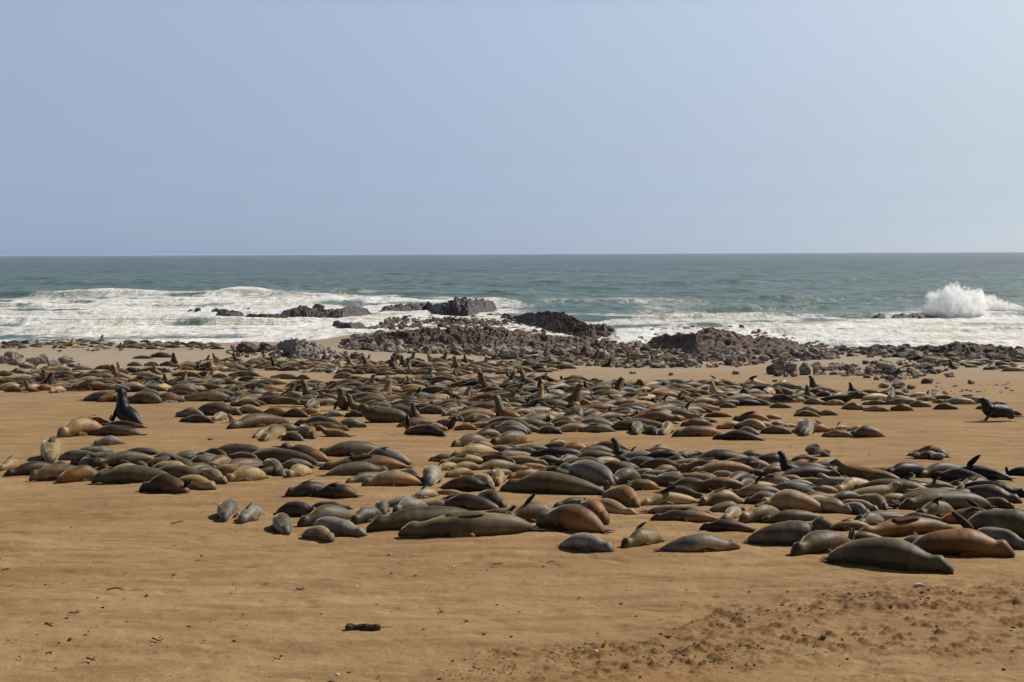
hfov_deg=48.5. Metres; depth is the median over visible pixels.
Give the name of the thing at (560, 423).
fur seal
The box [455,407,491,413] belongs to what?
fur seal
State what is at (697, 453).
fur seal
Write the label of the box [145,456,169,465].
fur seal
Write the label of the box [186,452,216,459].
fur seal
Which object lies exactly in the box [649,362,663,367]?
boulder
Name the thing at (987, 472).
fur seal
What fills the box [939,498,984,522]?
fur seal
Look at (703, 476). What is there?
fur seal
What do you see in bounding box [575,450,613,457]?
fur seal
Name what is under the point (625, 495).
fur seal
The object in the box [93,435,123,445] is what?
fur seal
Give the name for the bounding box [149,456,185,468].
fur seal
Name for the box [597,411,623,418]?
fur seal
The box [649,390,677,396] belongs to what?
fur seal
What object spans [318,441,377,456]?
fur seal
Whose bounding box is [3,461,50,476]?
fur seal
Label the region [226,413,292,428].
fur seal
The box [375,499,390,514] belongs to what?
fur seal
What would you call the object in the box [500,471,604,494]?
fur seal
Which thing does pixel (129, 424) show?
fur seal
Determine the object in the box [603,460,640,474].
fur seal
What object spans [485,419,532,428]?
fur seal
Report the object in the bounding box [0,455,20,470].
fur seal
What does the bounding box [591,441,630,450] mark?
fur seal
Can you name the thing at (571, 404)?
fur seal
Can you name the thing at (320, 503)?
fur seal
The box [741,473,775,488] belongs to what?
fur seal
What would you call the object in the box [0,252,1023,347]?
sea
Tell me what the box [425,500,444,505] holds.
fur seal
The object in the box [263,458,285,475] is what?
fur seal
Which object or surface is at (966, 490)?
fur seal
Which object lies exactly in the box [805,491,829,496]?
fur seal
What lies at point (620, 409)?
fur seal
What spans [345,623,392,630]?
driftwood
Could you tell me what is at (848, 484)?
fur seal
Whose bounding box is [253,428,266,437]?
fur seal
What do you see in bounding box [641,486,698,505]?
fur seal
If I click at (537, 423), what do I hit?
fur seal
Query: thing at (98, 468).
fur seal
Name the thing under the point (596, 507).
fur seal
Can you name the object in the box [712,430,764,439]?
fur seal
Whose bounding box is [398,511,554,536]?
fur seal
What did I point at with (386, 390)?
fur seal
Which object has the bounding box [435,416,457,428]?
fur seal
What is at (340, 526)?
fur seal
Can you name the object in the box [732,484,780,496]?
fur seal
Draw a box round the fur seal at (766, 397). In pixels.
[749,394,774,401]
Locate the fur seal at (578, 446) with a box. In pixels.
[563,442,586,450]
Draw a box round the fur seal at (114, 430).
[88,425,146,435]
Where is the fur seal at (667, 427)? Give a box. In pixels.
[660,421,674,435]
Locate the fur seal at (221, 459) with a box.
[209,455,231,464]
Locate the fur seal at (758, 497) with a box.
[744,491,774,503]
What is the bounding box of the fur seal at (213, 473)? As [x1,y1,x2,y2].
[200,465,227,483]
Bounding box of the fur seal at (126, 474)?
[91,465,168,483]
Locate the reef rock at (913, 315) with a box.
[891,313,924,318]
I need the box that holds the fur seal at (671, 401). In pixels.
[651,397,686,404]
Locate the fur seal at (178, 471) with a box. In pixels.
[159,465,201,477]
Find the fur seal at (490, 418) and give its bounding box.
[477,416,501,421]
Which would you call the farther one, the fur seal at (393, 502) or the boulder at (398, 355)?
the boulder at (398, 355)
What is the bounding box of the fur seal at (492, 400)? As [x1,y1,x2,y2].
[468,398,515,406]
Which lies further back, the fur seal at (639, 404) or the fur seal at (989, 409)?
the fur seal at (639, 404)
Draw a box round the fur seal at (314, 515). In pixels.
[297,504,352,526]
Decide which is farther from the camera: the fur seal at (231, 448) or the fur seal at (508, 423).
the fur seal at (508, 423)
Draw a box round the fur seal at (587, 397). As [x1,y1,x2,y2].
[567,394,593,400]
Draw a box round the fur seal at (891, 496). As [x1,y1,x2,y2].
[883,493,903,502]
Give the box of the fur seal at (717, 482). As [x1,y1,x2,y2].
[696,475,746,489]
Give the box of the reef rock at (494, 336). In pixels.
[350,326,617,347]
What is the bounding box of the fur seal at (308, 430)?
[298,423,315,438]
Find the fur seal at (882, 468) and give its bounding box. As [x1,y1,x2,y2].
[874,467,902,476]
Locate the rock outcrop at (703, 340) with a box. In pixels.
[647,327,806,354]
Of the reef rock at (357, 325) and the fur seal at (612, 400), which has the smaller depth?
the fur seal at (612, 400)
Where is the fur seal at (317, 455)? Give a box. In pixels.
[281,442,331,461]
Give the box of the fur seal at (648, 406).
[645,403,660,408]
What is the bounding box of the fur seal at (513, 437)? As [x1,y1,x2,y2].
[490,430,532,445]
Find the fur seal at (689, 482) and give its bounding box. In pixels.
[667,477,711,491]
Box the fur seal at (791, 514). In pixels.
[760,509,819,522]
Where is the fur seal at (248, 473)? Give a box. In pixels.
[226,467,266,481]
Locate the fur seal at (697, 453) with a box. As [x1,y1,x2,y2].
[686,451,703,456]
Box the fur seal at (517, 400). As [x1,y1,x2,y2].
[507,397,529,403]
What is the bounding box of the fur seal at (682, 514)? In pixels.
[650,507,721,521]
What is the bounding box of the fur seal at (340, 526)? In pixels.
[313,515,367,536]
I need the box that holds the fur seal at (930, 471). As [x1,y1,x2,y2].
[915,462,961,477]
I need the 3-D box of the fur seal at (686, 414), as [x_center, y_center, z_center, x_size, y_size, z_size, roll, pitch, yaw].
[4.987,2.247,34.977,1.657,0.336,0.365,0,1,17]
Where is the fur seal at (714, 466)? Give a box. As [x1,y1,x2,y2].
[690,461,755,472]
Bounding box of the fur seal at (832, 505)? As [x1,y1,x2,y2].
[817,497,852,514]
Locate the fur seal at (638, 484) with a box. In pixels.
[625,477,659,490]
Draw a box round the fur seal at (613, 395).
[602,394,631,398]
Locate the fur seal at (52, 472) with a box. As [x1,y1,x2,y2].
[29,464,74,480]
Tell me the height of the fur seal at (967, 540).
0.538 m
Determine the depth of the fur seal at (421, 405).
38.10 m
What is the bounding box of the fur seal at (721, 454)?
[692,449,748,460]
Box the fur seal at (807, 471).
[781,465,840,477]
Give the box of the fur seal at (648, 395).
[632,393,655,397]
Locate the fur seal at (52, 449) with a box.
[40,436,64,462]
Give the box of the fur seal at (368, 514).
[350,506,382,523]
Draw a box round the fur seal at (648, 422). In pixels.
[631,418,662,427]
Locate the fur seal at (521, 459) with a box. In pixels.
[509,455,547,464]
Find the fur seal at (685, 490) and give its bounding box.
[655,486,705,497]
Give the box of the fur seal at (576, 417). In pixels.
[565,414,585,420]
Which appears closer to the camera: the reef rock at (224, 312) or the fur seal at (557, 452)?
the fur seal at (557, 452)
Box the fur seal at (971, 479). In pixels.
[957,475,986,489]
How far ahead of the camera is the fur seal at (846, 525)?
15.78 m
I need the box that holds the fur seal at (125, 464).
[114,463,141,467]
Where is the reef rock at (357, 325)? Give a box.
[337,322,365,328]
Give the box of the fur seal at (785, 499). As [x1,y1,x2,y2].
[761,489,825,512]
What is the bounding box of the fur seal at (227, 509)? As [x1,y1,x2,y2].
[217,499,239,522]
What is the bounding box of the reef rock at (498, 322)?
[429,320,508,324]
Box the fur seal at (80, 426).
[57,417,101,437]
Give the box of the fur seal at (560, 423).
[553,420,583,426]
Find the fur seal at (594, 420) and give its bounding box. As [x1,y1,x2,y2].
[579,417,612,425]
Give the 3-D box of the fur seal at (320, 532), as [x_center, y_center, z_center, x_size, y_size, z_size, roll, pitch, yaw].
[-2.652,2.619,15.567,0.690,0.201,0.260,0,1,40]
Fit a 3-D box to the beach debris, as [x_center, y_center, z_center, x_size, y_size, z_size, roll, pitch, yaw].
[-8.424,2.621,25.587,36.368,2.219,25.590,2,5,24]
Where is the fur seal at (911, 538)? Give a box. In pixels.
[903,535,931,553]
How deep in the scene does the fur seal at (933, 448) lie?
24.61 m
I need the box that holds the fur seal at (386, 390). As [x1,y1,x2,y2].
[378,378,393,396]
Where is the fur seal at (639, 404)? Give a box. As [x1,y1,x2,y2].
[612,403,647,407]
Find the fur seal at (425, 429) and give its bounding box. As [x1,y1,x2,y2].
[398,414,445,436]
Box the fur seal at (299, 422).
[293,416,342,425]
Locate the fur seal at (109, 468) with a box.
[101,467,113,470]
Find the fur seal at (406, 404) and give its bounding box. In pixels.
[391,402,422,409]
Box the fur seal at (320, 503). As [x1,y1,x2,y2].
[311,501,352,509]
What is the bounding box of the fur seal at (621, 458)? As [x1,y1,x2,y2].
[605,455,630,460]
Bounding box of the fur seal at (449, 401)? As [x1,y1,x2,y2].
[434,399,464,405]
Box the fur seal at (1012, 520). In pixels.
[968,509,1023,537]
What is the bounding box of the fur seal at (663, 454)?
[645,450,687,458]
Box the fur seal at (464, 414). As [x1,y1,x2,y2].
[448,409,495,418]
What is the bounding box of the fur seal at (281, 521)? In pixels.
[271,512,291,534]
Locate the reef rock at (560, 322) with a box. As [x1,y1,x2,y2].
[502,310,616,338]
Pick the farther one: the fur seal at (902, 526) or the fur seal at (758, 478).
the fur seal at (758, 478)
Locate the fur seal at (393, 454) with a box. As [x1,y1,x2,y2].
[363,447,411,464]
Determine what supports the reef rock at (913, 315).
in the sea
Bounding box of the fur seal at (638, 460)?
[625,456,653,465]
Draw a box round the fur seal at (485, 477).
[473,473,494,486]
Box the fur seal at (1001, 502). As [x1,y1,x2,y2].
[986,497,1014,508]
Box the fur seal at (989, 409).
[978,397,1023,421]
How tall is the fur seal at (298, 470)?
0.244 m
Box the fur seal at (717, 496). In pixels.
[698,487,743,505]
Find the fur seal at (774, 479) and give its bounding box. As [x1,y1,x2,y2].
[754,474,789,484]
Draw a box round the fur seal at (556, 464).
[548,459,570,465]
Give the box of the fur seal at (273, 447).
[255,446,283,451]
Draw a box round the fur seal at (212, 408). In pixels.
[197,402,241,415]
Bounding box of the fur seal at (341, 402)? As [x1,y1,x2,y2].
[333,387,349,410]
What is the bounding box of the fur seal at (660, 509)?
[637,505,715,516]
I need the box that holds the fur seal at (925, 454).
[913,450,935,458]
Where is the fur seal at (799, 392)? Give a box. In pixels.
[790,389,817,397]
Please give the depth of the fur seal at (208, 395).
43.59 m
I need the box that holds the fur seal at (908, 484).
[854,478,924,492]
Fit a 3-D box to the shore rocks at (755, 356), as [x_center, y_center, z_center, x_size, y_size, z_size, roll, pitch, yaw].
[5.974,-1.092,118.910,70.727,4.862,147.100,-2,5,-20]
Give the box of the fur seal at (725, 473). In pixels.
[713,470,732,476]
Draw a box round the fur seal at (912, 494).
[889,488,948,501]
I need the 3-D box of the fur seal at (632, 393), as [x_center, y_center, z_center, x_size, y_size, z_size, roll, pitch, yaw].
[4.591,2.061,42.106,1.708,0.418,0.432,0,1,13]
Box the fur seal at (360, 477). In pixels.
[345,472,378,482]
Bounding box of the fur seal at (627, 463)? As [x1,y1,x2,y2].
[618,461,634,467]
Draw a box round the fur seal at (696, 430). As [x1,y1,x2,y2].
[672,424,721,436]
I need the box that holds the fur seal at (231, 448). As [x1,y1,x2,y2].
[213,443,261,454]
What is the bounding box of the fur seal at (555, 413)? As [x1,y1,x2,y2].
[542,410,563,416]
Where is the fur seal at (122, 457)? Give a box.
[93,451,154,465]
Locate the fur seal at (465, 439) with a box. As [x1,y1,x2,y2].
[451,433,489,446]
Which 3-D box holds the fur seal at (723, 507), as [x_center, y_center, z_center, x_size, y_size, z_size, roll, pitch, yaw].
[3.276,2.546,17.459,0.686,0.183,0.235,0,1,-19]
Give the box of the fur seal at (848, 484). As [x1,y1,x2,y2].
[835,477,868,491]
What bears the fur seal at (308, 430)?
on the ground
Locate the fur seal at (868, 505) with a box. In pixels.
[842,499,878,510]
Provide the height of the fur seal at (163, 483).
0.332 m
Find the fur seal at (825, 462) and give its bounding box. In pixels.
[817,460,834,467]
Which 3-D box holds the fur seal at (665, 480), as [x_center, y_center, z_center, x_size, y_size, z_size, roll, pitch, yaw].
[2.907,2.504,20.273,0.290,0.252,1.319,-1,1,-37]
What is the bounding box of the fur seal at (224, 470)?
[216,465,240,475]
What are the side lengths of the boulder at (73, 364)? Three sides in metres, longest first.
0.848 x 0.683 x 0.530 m
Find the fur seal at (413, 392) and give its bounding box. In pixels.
[405,390,430,394]
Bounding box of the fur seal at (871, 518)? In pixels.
[858,512,886,525]
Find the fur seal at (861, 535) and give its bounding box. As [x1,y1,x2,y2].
[846,531,881,539]
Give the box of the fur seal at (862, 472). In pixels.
[829,459,899,479]
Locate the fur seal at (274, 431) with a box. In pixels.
[260,424,286,441]
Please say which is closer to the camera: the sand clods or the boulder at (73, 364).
the sand clods
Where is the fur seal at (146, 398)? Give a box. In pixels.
[127,392,162,403]
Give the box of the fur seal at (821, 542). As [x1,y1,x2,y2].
[790,528,854,555]
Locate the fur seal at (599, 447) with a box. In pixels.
[580,445,613,453]
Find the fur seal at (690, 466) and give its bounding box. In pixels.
[677,457,718,470]
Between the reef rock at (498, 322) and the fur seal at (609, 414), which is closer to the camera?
the fur seal at (609, 414)
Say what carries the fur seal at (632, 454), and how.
on the ground
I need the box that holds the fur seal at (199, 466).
[186,462,215,470]
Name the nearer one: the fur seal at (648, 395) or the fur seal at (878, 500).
the fur seal at (878, 500)
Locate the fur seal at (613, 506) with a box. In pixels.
[578,498,638,514]
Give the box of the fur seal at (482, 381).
[477,371,491,389]
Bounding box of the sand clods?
[446,584,1023,677]
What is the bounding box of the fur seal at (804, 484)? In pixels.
[780,480,810,486]
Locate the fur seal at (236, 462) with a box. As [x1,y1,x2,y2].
[227,458,262,466]
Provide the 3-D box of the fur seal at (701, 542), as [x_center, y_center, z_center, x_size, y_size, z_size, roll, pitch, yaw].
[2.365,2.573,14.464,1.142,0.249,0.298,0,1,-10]
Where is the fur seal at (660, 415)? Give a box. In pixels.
[631,409,682,422]
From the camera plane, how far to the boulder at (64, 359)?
87.34 m
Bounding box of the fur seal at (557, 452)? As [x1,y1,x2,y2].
[530,447,580,457]
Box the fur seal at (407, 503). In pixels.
[392,498,427,512]
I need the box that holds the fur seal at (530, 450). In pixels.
[504,446,536,453]
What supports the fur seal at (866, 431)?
on the ground
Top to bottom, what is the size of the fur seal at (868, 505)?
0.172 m
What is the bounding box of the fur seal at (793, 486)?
[772,482,814,492]
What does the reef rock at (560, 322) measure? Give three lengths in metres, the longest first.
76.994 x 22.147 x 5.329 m
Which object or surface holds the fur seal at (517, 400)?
on the ground
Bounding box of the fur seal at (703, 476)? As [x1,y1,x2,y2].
[680,471,714,480]
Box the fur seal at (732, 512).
[723,506,741,519]
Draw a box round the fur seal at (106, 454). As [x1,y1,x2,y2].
[70,452,148,466]
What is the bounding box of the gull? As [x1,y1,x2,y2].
[324,367,338,376]
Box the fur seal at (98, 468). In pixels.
[94,465,108,470]
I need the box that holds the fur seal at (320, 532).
[300,525,334,541]
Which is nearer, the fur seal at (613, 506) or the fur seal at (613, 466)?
the fur seal at (613, 506)
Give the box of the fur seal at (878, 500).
[858,493,888,509]
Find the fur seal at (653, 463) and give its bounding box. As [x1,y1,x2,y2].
[638,458,680,468]
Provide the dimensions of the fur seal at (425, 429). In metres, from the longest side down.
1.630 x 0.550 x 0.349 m
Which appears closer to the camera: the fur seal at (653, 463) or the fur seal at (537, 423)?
the fur seal at (653, 463)
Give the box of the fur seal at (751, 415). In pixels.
[732,411,770,421]
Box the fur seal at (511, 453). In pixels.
[500,450,535,457]
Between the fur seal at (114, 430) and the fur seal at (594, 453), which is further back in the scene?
the fur seal at (114, 430)
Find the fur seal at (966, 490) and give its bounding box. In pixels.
[955,489,970,492]
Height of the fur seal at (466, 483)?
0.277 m
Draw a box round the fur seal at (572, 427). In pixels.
[556,423,587,431]
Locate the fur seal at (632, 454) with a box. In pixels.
[621,450,650,458]
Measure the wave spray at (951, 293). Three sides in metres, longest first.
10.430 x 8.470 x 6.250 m
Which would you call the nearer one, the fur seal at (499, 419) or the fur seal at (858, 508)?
the fur seal at (858, 508)
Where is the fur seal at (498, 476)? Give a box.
[490,469,505,485]
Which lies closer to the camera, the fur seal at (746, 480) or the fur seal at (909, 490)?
the fur seal at (909, 490)
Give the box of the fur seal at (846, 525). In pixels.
[830,517,869,530]
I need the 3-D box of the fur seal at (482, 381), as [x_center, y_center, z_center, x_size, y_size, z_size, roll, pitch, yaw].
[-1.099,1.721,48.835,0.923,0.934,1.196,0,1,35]
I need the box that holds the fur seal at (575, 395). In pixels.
[560,383,582,402]
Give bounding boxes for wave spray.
[611,328,642,342]
[924,286,984,314]
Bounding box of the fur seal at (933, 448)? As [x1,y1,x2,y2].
[911,445,951,457]
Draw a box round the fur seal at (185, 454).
[176,450,199,457]
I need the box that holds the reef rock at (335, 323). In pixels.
[332,320,339,326]
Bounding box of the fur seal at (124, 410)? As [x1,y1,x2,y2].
[111,388,144,423]
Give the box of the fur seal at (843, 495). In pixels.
[828,491,859,500]
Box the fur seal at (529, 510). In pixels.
[506,493,552,522]
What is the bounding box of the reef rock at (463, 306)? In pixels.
[378,296,497,315]
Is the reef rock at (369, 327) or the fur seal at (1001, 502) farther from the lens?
the reef rock at (369, 327)
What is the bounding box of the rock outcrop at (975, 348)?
[823,341,1023,357]
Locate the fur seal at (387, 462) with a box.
[319,454,412,469]
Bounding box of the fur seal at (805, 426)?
[796,418,813,436]
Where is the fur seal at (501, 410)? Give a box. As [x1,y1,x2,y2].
[492,394,519,416]
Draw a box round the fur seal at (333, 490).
[313,482,362,498]
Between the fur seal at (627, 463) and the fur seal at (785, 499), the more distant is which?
the fur seal at (627, 463)
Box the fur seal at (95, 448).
[78,444,115,452]
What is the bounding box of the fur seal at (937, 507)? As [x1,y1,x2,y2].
[916,497,953,516]
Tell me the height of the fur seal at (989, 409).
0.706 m
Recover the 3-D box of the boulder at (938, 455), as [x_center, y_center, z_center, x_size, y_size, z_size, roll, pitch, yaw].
[9.040,2.442,24.161,0.339,0.173,0.223,1,5,16]
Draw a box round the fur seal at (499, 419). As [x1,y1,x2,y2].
[480,417,532,431]
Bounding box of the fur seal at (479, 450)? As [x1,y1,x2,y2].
[450,443,494,457]
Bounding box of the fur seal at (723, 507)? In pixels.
[709,501,745,512]
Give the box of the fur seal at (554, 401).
[535,398,568,407]
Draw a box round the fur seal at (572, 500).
[553,497,588,507]
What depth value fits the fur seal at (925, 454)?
24.21 m
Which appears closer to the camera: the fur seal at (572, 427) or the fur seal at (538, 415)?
the fur seal at (572, 427)
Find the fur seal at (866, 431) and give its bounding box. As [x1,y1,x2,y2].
[850,425,883,437]
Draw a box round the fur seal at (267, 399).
[256,395,283,403]
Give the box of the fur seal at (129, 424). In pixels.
[101,420,147,427]
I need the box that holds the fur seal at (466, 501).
[441,493,500,509]
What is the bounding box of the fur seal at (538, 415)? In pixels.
[524,413,554,418]
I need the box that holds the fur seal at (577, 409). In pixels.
[572,405,583,415]
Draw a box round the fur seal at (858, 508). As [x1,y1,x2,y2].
[845,502,869,513]
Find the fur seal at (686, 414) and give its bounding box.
[668,409,700,418]
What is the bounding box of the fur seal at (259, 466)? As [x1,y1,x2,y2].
[237,463,263,468]
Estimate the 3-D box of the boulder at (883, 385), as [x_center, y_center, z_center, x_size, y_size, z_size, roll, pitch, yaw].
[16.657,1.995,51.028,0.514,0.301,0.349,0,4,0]
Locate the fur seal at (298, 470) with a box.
[286,463,313,477]
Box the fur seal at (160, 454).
[153,452,179,457]
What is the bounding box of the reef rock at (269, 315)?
[244,314,287,317]
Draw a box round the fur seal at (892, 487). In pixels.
[853,481,902,495]
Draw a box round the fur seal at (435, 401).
[419,399,442,404]
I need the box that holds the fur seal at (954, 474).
[933,468,986,481]
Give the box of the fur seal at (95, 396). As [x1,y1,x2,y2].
[83,391,116,401]
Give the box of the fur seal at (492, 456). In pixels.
[480,451,515,463]
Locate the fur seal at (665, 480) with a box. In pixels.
[647,474,683,486]
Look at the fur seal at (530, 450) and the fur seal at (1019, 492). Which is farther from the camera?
the fur seal at (530, 450)
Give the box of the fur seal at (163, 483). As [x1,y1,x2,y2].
[139,473,191,493]
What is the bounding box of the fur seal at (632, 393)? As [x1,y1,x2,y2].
[624,391,644,396]
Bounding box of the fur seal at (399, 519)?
[366,506,468,531]
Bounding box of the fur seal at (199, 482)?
[179,475,216,489]
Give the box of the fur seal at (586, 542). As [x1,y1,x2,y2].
[558,533,614,551]
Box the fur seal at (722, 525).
[699,519,755,531]
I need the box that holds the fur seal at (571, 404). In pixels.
[566,402,584,408]
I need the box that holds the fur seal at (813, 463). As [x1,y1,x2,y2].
[795,460,833,469]
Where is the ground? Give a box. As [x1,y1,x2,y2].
[0,332,1023,681]
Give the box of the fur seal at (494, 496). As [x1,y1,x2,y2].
[478,489,506,507]
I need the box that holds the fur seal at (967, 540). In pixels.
[912,511,1015,557]
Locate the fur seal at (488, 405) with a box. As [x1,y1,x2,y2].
[461,402,494,410]
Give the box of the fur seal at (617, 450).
[610,438,629,454]
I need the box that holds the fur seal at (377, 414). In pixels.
[356,403,409,422]
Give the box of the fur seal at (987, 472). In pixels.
[960,455,1016,479]
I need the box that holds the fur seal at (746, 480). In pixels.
[735,476,754,488]
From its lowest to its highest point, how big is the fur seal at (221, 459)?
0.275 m
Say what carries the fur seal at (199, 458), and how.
on the ground
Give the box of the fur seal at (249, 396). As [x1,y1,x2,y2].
[230,394,257,405]
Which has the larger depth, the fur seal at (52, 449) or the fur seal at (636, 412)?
the fur seal at (636, 412)
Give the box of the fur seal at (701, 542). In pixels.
[654,533,740,552]
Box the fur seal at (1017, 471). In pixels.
[1005,466,1023,475]
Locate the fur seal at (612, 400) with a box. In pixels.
[599,394,616,404]
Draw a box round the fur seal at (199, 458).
[190,454,212,462]
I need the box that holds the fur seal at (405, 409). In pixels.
[394,404,420,417]
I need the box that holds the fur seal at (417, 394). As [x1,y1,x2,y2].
[413,387,425,396]
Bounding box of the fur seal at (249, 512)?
[238,502,263,523]
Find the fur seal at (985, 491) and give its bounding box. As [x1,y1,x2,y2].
[966,484,1022,503]
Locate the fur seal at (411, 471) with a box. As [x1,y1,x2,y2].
[400,468,419,479]
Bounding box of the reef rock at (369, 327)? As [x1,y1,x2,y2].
[362,324,386,328]
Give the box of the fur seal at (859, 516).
[854,511,902,520]
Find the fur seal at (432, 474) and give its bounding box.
[422,464,441,485]
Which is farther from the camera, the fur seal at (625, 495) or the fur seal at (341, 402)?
the fur seal at (341, 402)
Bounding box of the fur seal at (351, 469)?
[315,462,387,476]
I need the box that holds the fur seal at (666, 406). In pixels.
[647,403,681,409]
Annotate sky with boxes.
[0,0,1023,255]
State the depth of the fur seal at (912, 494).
18.23 m
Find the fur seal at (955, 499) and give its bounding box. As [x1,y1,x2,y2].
[898,491,995,509]
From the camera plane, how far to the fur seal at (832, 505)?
17.22 m
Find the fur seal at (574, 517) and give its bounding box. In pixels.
[536,504,614,532]
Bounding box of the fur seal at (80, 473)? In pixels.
[54,465,100,482]
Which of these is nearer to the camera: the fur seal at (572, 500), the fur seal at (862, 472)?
the fur seal at (572, 500)
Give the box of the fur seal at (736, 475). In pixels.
[728,471,755,479]
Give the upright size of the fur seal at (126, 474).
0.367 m
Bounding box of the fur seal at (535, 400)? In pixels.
[525,396,546,403]
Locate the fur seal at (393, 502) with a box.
[388,492,421,506]
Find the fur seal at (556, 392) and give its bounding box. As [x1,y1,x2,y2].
[531,390,563,394]
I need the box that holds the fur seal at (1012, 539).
[977,527,1023,549]
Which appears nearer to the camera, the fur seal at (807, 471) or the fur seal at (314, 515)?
the fur seal at (314, 515)
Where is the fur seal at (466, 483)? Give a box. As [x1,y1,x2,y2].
[438,475,495,491]
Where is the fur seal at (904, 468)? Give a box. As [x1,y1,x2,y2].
[886,462,925,475]
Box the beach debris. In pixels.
[0,419,1022,681]
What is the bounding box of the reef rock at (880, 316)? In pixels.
[871,313,884,318]
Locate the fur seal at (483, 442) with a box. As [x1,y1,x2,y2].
[464,439,492,446]
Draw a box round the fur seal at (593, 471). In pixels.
[560,459,618,485]
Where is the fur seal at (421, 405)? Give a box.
[415,403,431,407]
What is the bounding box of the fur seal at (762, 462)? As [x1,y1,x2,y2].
[725,457,769,468]
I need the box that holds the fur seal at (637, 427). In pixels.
[631,421,644,434]
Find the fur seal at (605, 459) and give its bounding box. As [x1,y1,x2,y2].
[598,457,619,461]
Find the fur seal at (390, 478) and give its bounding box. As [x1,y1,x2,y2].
[361,468,423,486]
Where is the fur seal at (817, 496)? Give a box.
[809,494,827,499]
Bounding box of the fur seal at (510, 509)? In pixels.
[484,505,517,513]
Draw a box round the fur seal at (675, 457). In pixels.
[668,455,684,460]
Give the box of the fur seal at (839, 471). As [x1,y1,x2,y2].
[835,464,863,474]
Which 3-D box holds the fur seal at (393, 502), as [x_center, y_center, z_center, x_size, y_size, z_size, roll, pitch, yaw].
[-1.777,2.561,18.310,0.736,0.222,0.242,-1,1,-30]
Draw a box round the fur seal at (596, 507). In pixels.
[578,498,609,523]
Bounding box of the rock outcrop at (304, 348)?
[273,338,340,359]
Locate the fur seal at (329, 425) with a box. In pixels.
[311,422,349,430]
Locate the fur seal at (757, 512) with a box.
[738,501,779,522]
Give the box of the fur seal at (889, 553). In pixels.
[821,537,954,573]
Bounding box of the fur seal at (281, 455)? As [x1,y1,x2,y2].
[232,448,322,465]
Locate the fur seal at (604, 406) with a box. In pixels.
[585,403,616,409]
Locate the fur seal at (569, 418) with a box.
[546,414,578,422]
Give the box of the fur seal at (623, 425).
[611,420,646,429]
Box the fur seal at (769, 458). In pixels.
[758,453,790,463]
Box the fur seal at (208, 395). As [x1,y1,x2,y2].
[184,389,229,401]
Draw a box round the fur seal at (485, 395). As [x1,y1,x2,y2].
[467,392,509,402]
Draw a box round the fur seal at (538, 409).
[528,400,550,412]
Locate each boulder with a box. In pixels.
[3,350,23,365]
[18,361,33,368]
[25,357,39,364]
[36,354,47,363]
[47,359,59,364]
[57,355,73,363]
[66,361,80,367]
[163,400,176,402]
[236,341,259,353]
[256,342,273,351]
[312,303,324,308]
[391,353,401,358]
[497,349,517,358]
[522,358,537,365]
[603,480,610,490]
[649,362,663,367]
[683,358,698,365]
[725,358,736,365]
[740,456,760,468]
[766,364,776,374]
[773,357,786,373]
[773,370,783,375]
[785,361,796,373]
[790,371,797,376]
[799,362,810,374]
[805,443,820,454]
[812,365,819,374]
[816,448,830,456]
[876,360,894,368]
[878,382,888,387]
[882,366,896,370]
[888,500,901,508]
[892,380,905,388]
[906,451,919,456]
[907,384,915,388]
[921,378,933,383]
[930,452,945,458]
[943,372,954,376]
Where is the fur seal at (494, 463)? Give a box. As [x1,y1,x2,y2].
[478,459,513,469]
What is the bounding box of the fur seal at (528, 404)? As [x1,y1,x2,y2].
[516,402,531,407]
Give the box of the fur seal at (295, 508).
[272,501,315,516]
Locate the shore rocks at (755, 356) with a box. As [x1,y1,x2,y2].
[226,312,1023,394]
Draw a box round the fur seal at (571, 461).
[559,457,604,466]
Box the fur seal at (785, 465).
[777,451,799,471]
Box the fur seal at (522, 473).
[506,466,538,478]
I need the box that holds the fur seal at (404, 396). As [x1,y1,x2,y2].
[386,394,416,400]
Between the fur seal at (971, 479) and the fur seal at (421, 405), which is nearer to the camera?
the fur seal at (971, 479)
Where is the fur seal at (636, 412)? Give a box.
[626,410,639,416]
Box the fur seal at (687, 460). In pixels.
[675,456,698,463]
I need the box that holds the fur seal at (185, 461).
[163,456,192,464]
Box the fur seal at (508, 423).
[493,420,531,433]
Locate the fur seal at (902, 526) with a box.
[857,515,955,536]
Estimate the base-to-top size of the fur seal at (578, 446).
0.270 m
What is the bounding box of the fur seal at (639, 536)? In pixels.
[621,522,666,547]
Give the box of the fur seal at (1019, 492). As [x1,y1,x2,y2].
[964,478,1023,496]
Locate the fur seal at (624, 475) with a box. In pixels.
[613,468,640,484]
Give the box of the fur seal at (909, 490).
[904,487,925,493]
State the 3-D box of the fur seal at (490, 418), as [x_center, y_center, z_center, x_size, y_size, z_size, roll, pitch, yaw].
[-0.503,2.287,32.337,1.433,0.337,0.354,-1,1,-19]
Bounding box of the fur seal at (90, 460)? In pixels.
[78,453,107,467]
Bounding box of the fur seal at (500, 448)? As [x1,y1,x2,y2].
[491,445,512,451]
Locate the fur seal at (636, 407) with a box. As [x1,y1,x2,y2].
[610,405,646,410]
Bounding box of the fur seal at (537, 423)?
[521,418,554,427]
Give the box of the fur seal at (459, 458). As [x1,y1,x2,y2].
[438,453,484,465]
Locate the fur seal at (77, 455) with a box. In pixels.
[58,449,92,461]
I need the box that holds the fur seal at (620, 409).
[613,407,633,411]
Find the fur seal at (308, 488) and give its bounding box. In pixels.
[285,479,325,496]
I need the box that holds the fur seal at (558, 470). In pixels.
[536,466,576,476]
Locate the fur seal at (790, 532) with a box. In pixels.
[743,516,831,545]
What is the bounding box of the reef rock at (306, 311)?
[282,305,372,317]
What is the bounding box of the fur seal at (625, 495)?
[601,485,640,507]
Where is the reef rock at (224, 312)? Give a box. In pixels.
[211,308,243,315]

